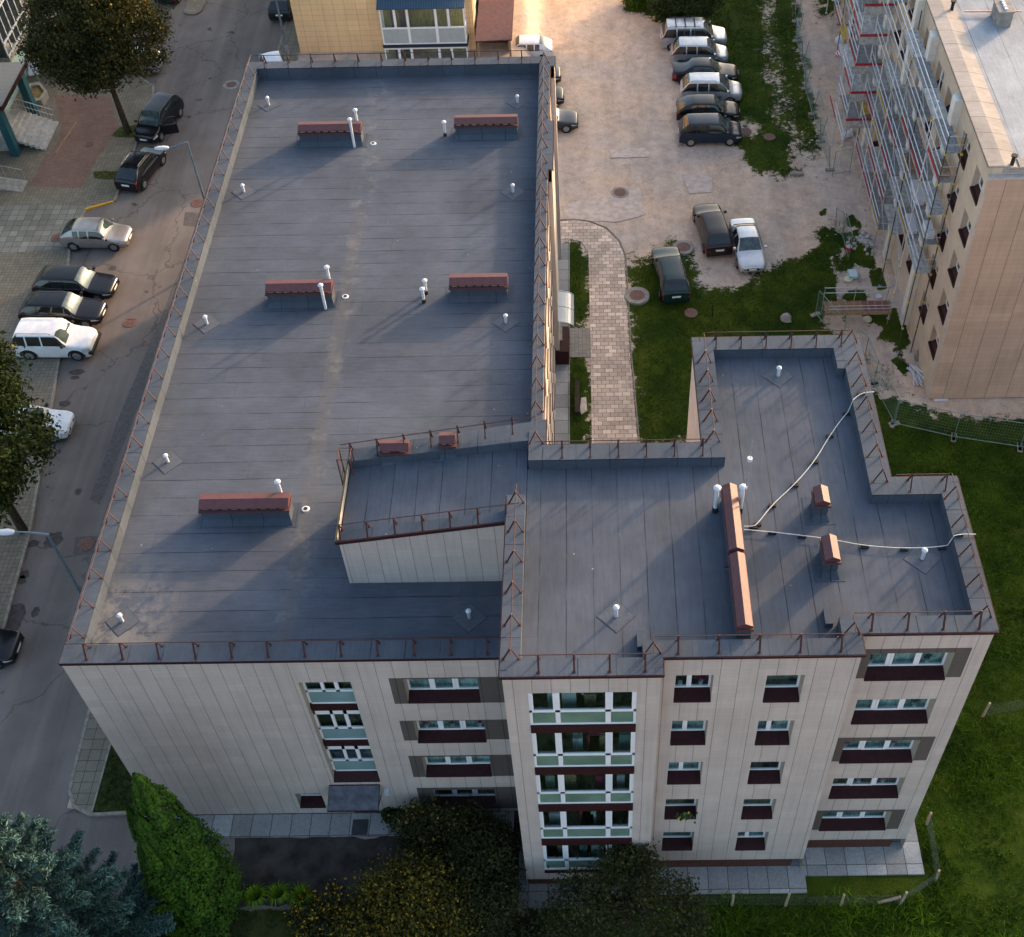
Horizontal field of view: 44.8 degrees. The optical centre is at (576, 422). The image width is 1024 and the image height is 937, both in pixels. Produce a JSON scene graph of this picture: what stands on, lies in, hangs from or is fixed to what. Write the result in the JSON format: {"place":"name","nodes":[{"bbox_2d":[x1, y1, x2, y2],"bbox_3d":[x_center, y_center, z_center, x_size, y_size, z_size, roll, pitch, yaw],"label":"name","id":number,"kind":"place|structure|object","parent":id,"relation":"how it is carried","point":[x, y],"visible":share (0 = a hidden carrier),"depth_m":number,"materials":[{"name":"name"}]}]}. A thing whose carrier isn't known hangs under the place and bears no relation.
{"place":"outdoors","nodes":[
{"label":"outdoors","id":0,"kind":"place"},
{"bbox_2d":[0,205,93,254],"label":"sidewalk","id":1,"kind":"structure","parent":0,"point":[27,228],"depth_m":78.05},
{"bbox_2d":[27,95,118,187],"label":"sidewalk","id":2,"kind":"structure","parent":0,"point":[70,163],"depth_m":84.03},
{"bbox_2d":[0,74,151,627],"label":"sidewalk","id":3,"kind":"structure","parent":0,"point":[19,272],"depth_m":79.45,"materials":[{"name":"concrete"}]},
{"bbox_2d":[0,165,26,191],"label":"wheelchair ramp","id":4,"kind":"structure","parent":3,"relation":"on","point":[11,184],"depth_m":80.65,"materials":[{"name":"concrete"}]},
{"bbox_2d":[0,0,39,156],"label":"teal building","id":5,"kind":"structure","parent":3,"relation":"on","point":[13,75],"depth_m":84.16,"materials":[{"name":"concrete"}]},
{"bbox_2d":[0,97,58,150],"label":"staircase","id":6,"kind":"structure","parent":3,"relation":"on","point":[30,129],"depth_m":84.03,"materials":[{"name":"concrete"}]},
{"bbox_2d":[0,330,66,533],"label":"maple tree","id":7,"kind":"object","parent":3,"relation":"on","point":[13,471],"visible":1,"depth_m":56.96,"materials":[{"name":"green plant"}]},
{"bbox_2d":[29,81,49,106],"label":"concrete planter","id":8,"kind":"object","parent":3,"relation":"on","point":[40,93],"visible":0.67,"depth_m":87.20,"materials":[{"name":"concrete"}]},
{"bbox_2d":[12,317,101,360],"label":"parked car","id":9,"kind":"object","parent":3,"relation":"on","point":[49,337],"visible":0.98,"depth_m":69.44,"materials":[{"name":"white paint"}]},
{"bbox_2d":[112,125,135,137],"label":"grass bed","id":10,"kind":"object","parent":3,"relation":"on","point":[119,132],"visible":0.59,"depth_m":84.47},
{"bbox_2d":[5,0,180,133],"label":"linden tree","id":11,"kind":"object","parent":10,"relation":"on","point":[92,46],"visible":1,"depth_m":77.56,"materials":[{"name":"green plant"}]},
{"bbox_2d":[94,745,145,811],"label":"lawn","id":12,"kind":"structure","parent":0,"point":[125,779],"depth_m":52.71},
{"bbox_2d":[0,0,284,855],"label":"street","id":13,"kind":"structure","parent":0,"point":[43,709],"depth_m":68.99,"materials":[{"name":"asphalt"}]},
{"bbox_2d":[0,628,24,668],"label":"parked car","id":14,"kind":"object","parent":13,"relation":"on","point":[11,641],"visible":1,"depth_m":56.75,"materials":[{"name":"black paint"}]},
{"bbox_2d":[6,603,25,629],"bbox_3d":[-26.588,9.317,58.541,1.013,0.003,1.917,-1,48,1],"label":"oil stain","id":15,"kind":"object","parent":13,"relation":"on","point":[17,614],"visible":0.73,"depth_m":58.68,"materials":[{"name":"asphalt"}]},
{"bbox_2d":[0,403,75,442],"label":"parked car","id":16,"kind":"object","parent":13,"relation":"on","point":[67,419],"visible":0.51,"depth_m":65.95,"materials":[{"name":"white paint"}]},
{"bbox_2d":[2,209,85,627],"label":"kerb","id":17,"kind":"structure","parent":13,"relation":"on","point":[13,591],"depth_m":62.47,"materials":[{"name":"concrete"}]},
{"bbox_2d":[18,290,107,326],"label":"parked car","id":18,"kind":"object","parent":13,"relation":"on","point":[80,310],"visible":0.84,"depth_m":71.34,"materials":[{"name":"black paint"}]},
{"bbox_2d":[31,265,119,300],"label":"parked car","id":19,"kind":"object","parent":13,"relation":"on","point":[89,283],"visible":0.82,"depth_m":72.83,"materials":[{"name":"black paint"}]},
{"bbox_2d":[59,217,133,251],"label":"parked car","id":20,"kind":"object","parent":13,"relation":"on","point":[76,234],"visible":1,"depth_m":75.92,"materials":[{"name":"silver paint"}]},
{"bbox_2d":[90,262,183,504],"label":"street repair","id":21,"kind":"structure","parent":13,"relation":"on","point":[125,418],"depth_m":67.30,"materials":[{"name":"concrete"}]},
{"bbox_2d":[114,146,166,191],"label":"parked car","id":22,"kind":"object","parent":13,"relation":"on","point":[136,171],"visible":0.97,"depth_m":79.98,"materials":[{"name":"black paint"}]},
{"bbox_2d":[133,92,183,143],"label":"parked car","id":23,"kind":"object","parent":13,"relation":"on","point":[161,112],"visible":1,"depth_m":83.61,"materials":[{"name":"black paint"}]},
{"bbox_2d":[184,0,206,14],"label":"traffic island","id":24,"kind":"structure","parent":13,"relation":"on","point":[194,7],"depth_m":95.46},
{"bbox_2d":[268,0,292,20],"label":"parked car","id":25,"kind":"object","parent":13,"relation":"on","point":[285,10],"visible":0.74,"depth_m":93.11,"materials":[{"name":"black paint"}]},
{"bbox_2d":[54,808,307,908],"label":"driveway","id":26,"kind":"structure","parent":0,"point":[108,834],"depth_m":51.27,"materials":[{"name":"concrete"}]},
{"bbox_2d":[71,18,298,811],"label":"sidewalk","id":27,"kind":"structure","parent":0,"point":[91,758],"depth_m":53.68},
{"bbox_2d":[0,529,80,594],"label":"street lamp","id":28,"kind":"object","parent":27,"relation":"on","point":[5,532],"visible":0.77,"depth_m":51.26,"materials":[{"name":"metal"}]},
{"bbox_2d":[218,836,423,910],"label":"driveway","id":29,"kind":"structure","parent":0,"point":[318,862],"depth_m":50.51,"materials":[{"name":"asphalt"}]},
{"bbox_2d":[239,880,268,910],"bbox_3d":[-12.770,18.799,49.249,1.277,0.750,1.283,-34,56,-25],"label":"daylily clump","id":30,"kind":"object","parent":29,"relation":"on","point":[254,893],"visible":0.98,"depth_m":49.20,"materials":[{"name":"green plant"}]},
{"bbox_2d":[264,879,290,907],"bbox_3d":[-11.814,18.723,49.299,1.279,0.742,1.230,-22,51,-18],"label":"daylily clump","id":31,"kind":"object","parent":29,"relation":"on","point":[274,891],"visible":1,"depth_m":49.23,"materials":[{"name":"green plant"}]},
{"bbox_2d":[285,881,314,909],"bbox_3d":[-10.933,18.799,49.204,1.328,0.748,1.359,-1,48,1],"label":"daylily clump","id":32,"kind":"object","parent":29,"relation":"on","point":[298,891],"visible":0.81,"depth_m":49.20,"materials":[{"name":"green plant"}]},
{"bbox_2d":[67,0,1023,936],"bbox_3d":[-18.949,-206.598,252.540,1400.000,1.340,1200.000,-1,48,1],"label":"ground","id":33,"kind":"structure","parent":0,"point":[619,86],"depth_m":75.90,"materials":[{"name":"concrete"}]},
{"bbox_2d":[0,812,208,936],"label":"blue spruce","id":34,"kind":"object","parent":33,"relation":"on","point":[43,893],"visible":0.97,"depth_m":39.79,"materials":[{"name":"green plant"}]},
{"bbox_2d":[68,21,286,816],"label":"kerb","id":35,"kind":"structure","parent":33,"relation":"on","point":[96,814],"depth_m":52.69,"materials":[{"name":"concrete"}]},
{"bbox_2d":[125,772,247,936],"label":"thuja tree","id":36,"kind":"object","parent":33,"relation":"on","point":[169,846],"visible":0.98,"depth_m":44.87,"materials":[{"name":"green plant"}]},
{"bbox_2d":[284,877,351,936],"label":"shrub","id":37,"kind":"object","parent":33,"relation":"on","point":[305,913],"visible":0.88,"depth_m":48.44,"materials":[{"name":"green plant"}]},
{"bbox_2d":[154,811,513,837],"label":"paving slabs","id":38,"kind":"structure","parent":33,"relation":"on","point":[283,825],"depth_m":51.49,"materials":[{"name":"grey concrete"}]},
{"bbox_2d":[309,893,400,936],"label":"shrub","id":39,"kind":"object","parent":33,"relation":"on","point":[328,924],"visible":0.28,"depth_m":48.14,"materials":[{"name":"green plant"}]},
{"bbox_2d":[290,0,478,58],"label":"ochre building","id":40,"kind":"structure","parent":33,"relation":"on","point":[396,26],"depth_m":89.00,"materials":[{"name":"tile"}]},
{"bbox_2d":[326,841,493,936],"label":"shrub","id":41,"kind":"object","parent":33,"relation":"on","point":[436,900],"visible":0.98,"depth_m":47.71,"materials":[{"name":"green plant"}]},
{"bbox_2d":[383,795,499,887],"bbox_3d":[-5.469,16.876,50.028,4.804,2.959,4.240,-1,48,1],"label":"shrub","id":42,"kind":"object","parent":33,"relation":"on","point":[440,824],"visible":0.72,"depth_m":49.78,"materials":[{"name":"green plant"}]},
{"bbox_2d":[432,795,528,936],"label":"shrub","id":43,"kind":"object","parent":33,"relation":"on","point":[496,843],"visible":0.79,"depth_m":48.71,"materials":[{"name":"green plant"}]},
{"bbox_2d":[475,0,513,56],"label":"lean to shed","id":44,"kind":"object","parent":33,"relation":"on","point":[494,21],"visible":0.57,"depth_m":90.08,"materials":[{"name":"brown wood"}]},
{"bbox_2d":[58,50,998,884],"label":"apartment building","id":45,"kind":"structure","parent":33,"relation":"on","point":[388,520],"depth_m":45.89,"materials":[{"name":"beige concrete"}]},
{"bbox_2d":[300,793,325,807],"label":"window","id":46,"kind":"structure","parent":45,"relation":"in","point":[309,800],"depth_m":51.41,"materials":[{"name":"brown plastic"}]},
{"bbox_2d":[302,682,358,710],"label":"stair window","id":47,"kind":"structure","parent":45,"relation":"in","point":[322,696],"depth_m":45.29,"materials":[{"name":"glass"}]},
{"bbox_2d":[313,710,369,745],"bbox_3d":[-8.847,11.420,47.037,1.850,2.760,0.400,-1,48,1],"label":"stair window","id":48,"kind":"structure","parent":45,"relation":"in","point":[337,728],"depth_m":47.20,"materials":[{"name":"glass"}]},
{"bbox_2d":[325,746,379,782],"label":"stair window","id":49,"kind":"structure","parent":45,"relation":"in","point":[349,763],"depth_m":49.31,"materials":[{"name":"glass"}]},
{"bbox_2d":[407,678,480,703],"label":"window","id":50,"kind":"structure","parent":45,"relation":"in","point":[458,690],"depth_m":45.01,"materials":[{"name":"white plastic"}]},
{"bbox_2d":[417,720,486,743],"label":"window","id":51,"kind":"structure","parent":45,"relation":"in","point":[465,731],"depth_m":47.26,"materials":[{"name":"brown plastic"}]},
{"bbox_2d":[425,756,491,777],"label":"window","id":52,"kind":"structure","parent":45,"relation":"in","point":[464,766],"depth_m":49.38,"materials":[{"name":"brown plastic"}]},
{"bbox_2d":[433,789,496,808],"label":"window","id":53,"kind":"structure","parent":45,"relation":"in","point":[462,796],"depth_m":51.56,"materials":[{"name":"brown plastic"}]},
{"bbox_2d":[528,692,636,732],"bbox_3d":[0.198,8.736,40.713,3.460,2.557,1.800,-1,48,1],"label":"bay window","id":54,"kind":"structure","parent":45,"relation":"in","point":[576,712],"depth_m":40.66,"materials":[{"name":"glass"}]},
{"bbox_2d":[531,732,635,774],"bbox_3d":[0.250,10.603,42.799,3.460,3.037,1.800,-1,48,1],"label":"bay window","id":55,"kind":"structure","parent":45,"relation":"in","point":[604,752],"depth_m":42.91,"materials":[{"name":"glass"}]},
{"bbox_2d":[535,774,633,811],"bbox_3d":[0.306,12.604,45.034,3.460,2.957,1.800,-1,48,1],"label":"bay window","id":56,"kind":"structure","parent":45,"relation":"in","point":[594,792],"depth_m":45.12,"materials":[{"name":"white plastic"}]},
{"bbox_2d":[542,845,628,872],"bbox_3d":[0.415,16.482,49.367,3.460,2.670,1.800,-1,48,1],"label":"bay window","id":57,"kind":"structure","parent":45,"relation":"in","point":[558,856],"depth_m":49.47,"materials":[{"name":"white plastic"}]},
{"bbox_2d":[539,811,632,845],"bbox_3d":[0.362,14.591,47.254,3.460,2.997,1.800,-1,48,1],"label":"bay window","id":58,"kind":"structure","parent":45,"relation":"in","point":[575,827],"depth_m":47.40,"materials":[{"name":"white plastic"}]},
{"bbox_2d":[662,832,691,850],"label":"window","id":59,"kind":"structure","parent":45,"relation":"in","point":[671,841],"depth_m":49.83,"materials":[{"name":"brown plastic"}]},
{"bbox_2d":[664,799,695,819],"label":"window","id":60,"kind":"structure","parent":45,"relation":"in","point":[672,806],"depth_m":47.70,"materials":[{"name":"brown plastic"}]},
{"bbox_2d":[667,762,700,784],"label":"window","id":61,"kind":"structure","parent":45,"relation":"in","point":[679,773],"depth_m":45.43,"materials":[{"name":"brown plastic"}]},
{"bbox_2d":[670,720,705,745],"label":"window","id":62,"kind":"structure","parent":45,"relation":"in","point":[683,733],"depth_m":43.19,"materials":[{"name":"brown plastic"}]},
{"bbox_2d":[673,675,710,702],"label":"window","id":63,"kind":"structure","parent":45,"relation":"in","point":[687,688],"depth_m":40.95,"materials":[{"name":"brown plastic"}]},
{"bbox_2d":[735,832,764,850],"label":"window","id":64,"kind":"structure","parent":45,"relation":"in","point":[746,841],"depth_m":49.83,"materials":[{"name":"white plastic"}]},
{"bbox_2d":[741,799,772,819],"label":"window","id":65,"kind":"structure","parent":45,"relation":"in","point":[753,809],"depth_m":47.69,"materials":[{"name":"white plastic"}]},
{"bbox_2d":[747,762,780,783],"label":"window","id":66,"kind":"structure","parent":45,"relation":"in","point":[760,772],"depth_m":45.45,"materials":[{"name":"brown plastic"}]},
{"bbox_2d":[755,721,789,745],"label":"window","id":67,"kind":"structure","parent":45,"relation":"in","point":[768,733],"depth_m":43.21,"materials":[{"name":"white plastic"}]},
{"bbox_2d":[763,675,800,702],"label":"window","id":68,"kind":"structure","parent":45,"relation":"in","point":[778,688],"depth_m":41.03,"materials":[{"name":"white plastic"}]},
{"bbox_2d":[819,812,885,830],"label":"window","id":69,"kind":"structure","parent":45,"relation":"in","point":[831,821],"depth_m":50.30,"materials":[{"name":"white plastic"}]},
{"bbox_2d":[828,778,898,798],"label":"window","id":70,"kind":"structure","parent":45,"relation":"in","point":[842,788],"depth_m":48.09,"materials":[{"name":"white plastic"}]},
{"bbox_2d":[839,740,913,763],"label":"window","id":71,"kind":"structure","parent":45,"relation":"in","point":[893,751],"depth_m":45.88,"materials":[{"name":"white plastic"}]},
{"bbox_2d":[851,699,929,724],"bbox_3d":[10.963,9.746,43.212,2.700,1.670,0.770,-1,48,1],"label":"window","id":72,"kind":"structure","parent":45,"relation":"in","point":[877,711],"depth_m":43.68,"materials":[{"name":"white plastic"}]},
{"bbox_2d":[864,653,947,680],"bbox_3d":[10.907,7.759,40.992,2.700,1.670,0.770,-1,48,1],"label":"window","id":73,"kind":"structure","parent":45,"relation":"in","point":[884,666],"depth_m":41.45,"materials":[{"name":"white plastic"}]},
{"bbox_2d":[515,35,552,55],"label":"parked car","id":74,"kind":"object","parent":33,"relation":"on","point":[541,43],"visible":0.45,"depth_m":91.25,"materials":[{"name":"white paint"}]},
{"bbox_2d":[503,904,579,936],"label":"fruit tree","id":75,"kind":"object","parent":33,"relation":"on","point":[521,928],"visible":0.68,"depth_m":48.84,"materials":[{"name":"green plant"}]},
{"bbox_2d":[555,243,569,443],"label":"paving slabs","id":76,"kind":"structure","parent":33,"relation":"on","point":[562,417],"depth_m":69.82,"materials":[{"name":"grey concrete"}]},
{"bbox_2d":[556,104,578,132],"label":"parked car","id":77,"kind":"object","parent":33,"relation":"on","point":[567,121],"visible":0.41,"depth_m":85.74,"materials":[{"name":"grey paint"}]},
{"bbox_2d":[518,882,636,908],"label":"paving slabs","id":78,"kind":"structure","parent":33,"relation":"on","point":[532,896],"depth_m":50.65,"materials":[{"name":"grey concrete"}]},
{"bbox_2d":[560,221,637,442],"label":"footpath","id":79,"kind":"structure","parent":33,"relation":"on","point":[612,408],"depth_m":72.37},
{"bbox_2d":[560,218,639,442],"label":"kerb","id":80,"kind":"structure","parent":33,"relation":"on","point":[628,312],"depth_m":73.64,"materials":[{"name":"concrete"}]},
{"bbox_2d":[562,188,645,222],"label":"yard repair","id":81,"kind":"structure","parent":33,"relation":"on","point":[610,208],"depth_m":80.32,"materials":[{"name":"grey concrete"}]},
{"bbox_2d":[522,838,723,936],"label":"fruit tree","id":82,"kind":"object","parent":33,"relation":"on","point":[634,874],"visible":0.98,"depth_m":47.62,"materials":[{"name":"green plant"}]},
{"bbox_2d":[610,147,649,157],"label":"yard repair","id":83,"kind":"structure","parent":33,"relation":"on","point":[623,152],"depth_m":84.29,"materials":[{"name":"grey concrete"}]},
{"bbox_2d":[624,287,649,304],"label":"manhole cover","id":84,"kind":"object","parent":33,"relation":"on","point":[637,296],"visible":1,"depth_m":74.51,"materials":[{"name":"concrete"}]},
{"bbox_2d":[650,246,689,303],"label":"parked car","id":85,"kind":"object","parent":33,"relation":"on","point":[667,262],"visible":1,"depth_m":73.89,"materials":[{"name":"green paint"}]},
{"bbox_2d":[641,0,729,20],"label":"bush","id":86,"kind":"object","parent":33,"relation":"on","point":[673,8],"visible":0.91,"depth_m":93.65,"materials":[{"name":"green plant"}]},
{"bbox_2d":[660,16,726,50],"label":"parked car","id":87,"kind":"object","parent":33,"relation":"on","point":[672,30],"visible":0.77,"depth_m":91.95,"materials":[{"name":"silver paint"}]},
{"bbox_2d":[682,174,712,193],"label":"yard repair","id":88,"kind":"structure","parent":33,"relation":"on","point":[699,183],"depth_m":81.94,"materials":[{"name":"grey concrete"}]},
{"bbox_2d":[670,36,727,63],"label":"parked car","id":89,"kind":"object","parent":33,"relation":"on","point":[682,48],"visible":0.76,"depth_m":90.44,"materials":[{"name":"silver paint"}]},
{"bbox_2d":[672,57,737,83],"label":"parked car","id":90,"kind":"object","parent":33,"relation":"on","point":[681,69],"visible":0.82,"depth_m":89.15,"materials":[{"name":"black paint"}]},
{"bbox_2d":[675,94,739,120],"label":"parked car","id":91,"kind":"object","parent":33,"relation":"on","point":[701,103],"visible":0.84,"depth_m":85.81,"materials":[{"name":"black paint"}]},
{"bbox_2d":[678,113,741,146],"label":"parked car","id":92,"kind":"object","parent":33,"relation":"on","point":[694,129],"visible":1,"depth_m":84.05,"materials":[{"name":"black paint"}]},
{"bbox_2d":[680,71,741,101],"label":"parked car","id":93,"kind":"object","parent":33,"relation":"on","point":[710,82],"visible":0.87,"depth_m":87.27,"materials":[{"name":"silver paint"}]},
{"bbox_2d":[692,203,732,256],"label":"parked car","id":94,"kind":"object","parent":33,"relation":"on","point":[709,219],"visible":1,"depth_m":76.62,"materials":[{"name":"brown paint"}]},
{"bbox_2d":[653,859,806,894],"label":"paving slabs","id":95,"kind":"structure","parent":33,"relation":"on","point":[791,879],"depth_m":50.93,"materials":[{"name":"grey concrete"}]},
{"bbox_2d":[729,218,766,272],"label":"parked car","id":96,"kind":"object","parent":33,"relation":"on","point":[748,248],"visible":0.97,"depth_m":75.94,"materials":[{"name":"silver paint"}]},
{"bbox_2d":[639,700,1022,906],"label":"garden fence","id":97,"kind":"object","parent":33,"relation":"on","point":[785,904],"visible":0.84,"depth_m":50.09,"materials":[{"name":"grey wood"}]},
{"bbox_2d":[821,286,891,324],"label":"site walkway","id":98,"kind":"structure","parent":33,"relation":"on","point":[867,307],"depth_m":72.28,"materials":[{"name":"brown wood"}]},
{"bbox_2d":[803,833,924,875],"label":"paving slabs","id":99,"kind":"structure","parent":33,"relation":"on","point":[895,858],"depth_m":51.35,"materials":[{"name":"grey concrete"}]},
{"bbox_2d":[846,230,885,254],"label":"rubble","id":100,"kind":"object","parent":33,"relation":"on","point":[866,241],"visible":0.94,"depth_m":77.51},
{"bbox_2d":[825,0,966,353],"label":"scaffolding","id":101,"kind":"object","parent":33,"relation":"on","point":[867,65],"visible":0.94,"depth_m":71.73,"materials":[{"name":"metal"}]},
{"bbox_2d":[890,400,960,442],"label":"site fence panel","id":102,"kind":"object","parent":33,"relation":"on","point":[892,425],"visible":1,"depth_m":66.53,"materials":[{"name":"metal"}]},
{"bbox_2d":[850,0,1023,398],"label":"renovated building","id":103,"kind":"structure","parent":33,"relation":"on","point":[969,340],"depth_m":64.23,"materials":[{"name":"concrete"}]},
{"bbox_2d":[951,414,1023,452],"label":"site fence panel","id":104,"kind":"object","parent":33,"relation":"on","point":[952,434],"visible":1,"depth_m":65.90,"materials":[{"name":"metal"}]},
{"bbox_2d":[569,328,590,357],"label":"entrance paving","id":105,"kind":"structure","parent":0,"point":[579,343],"depth_m":72.04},
{"bbox_2d":[565,0,1023,692],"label":"lawn grass","id":106,"kind":"structure","parent":0,"point":[667,412],"depth_m":73.45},
{"bbox_2d":[651,427,1023,936],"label":"meadow grass","id":107,"kind":"structure","parent":0,"point":[909,902],"depth_m":52.27,"materials":[{"name":"plant"}]},
{"bbox_2d":[741,392,975,551],"bbox_3d":[9.460,0.508,42.666,7.721,3.901,6.860,-1,48,1],"label":"lightning conductor","id":108,"kind":"object","parent":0,"point":[795,484],"visible":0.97,"depth_m":42.35,"materials":[{"name":"metal"}]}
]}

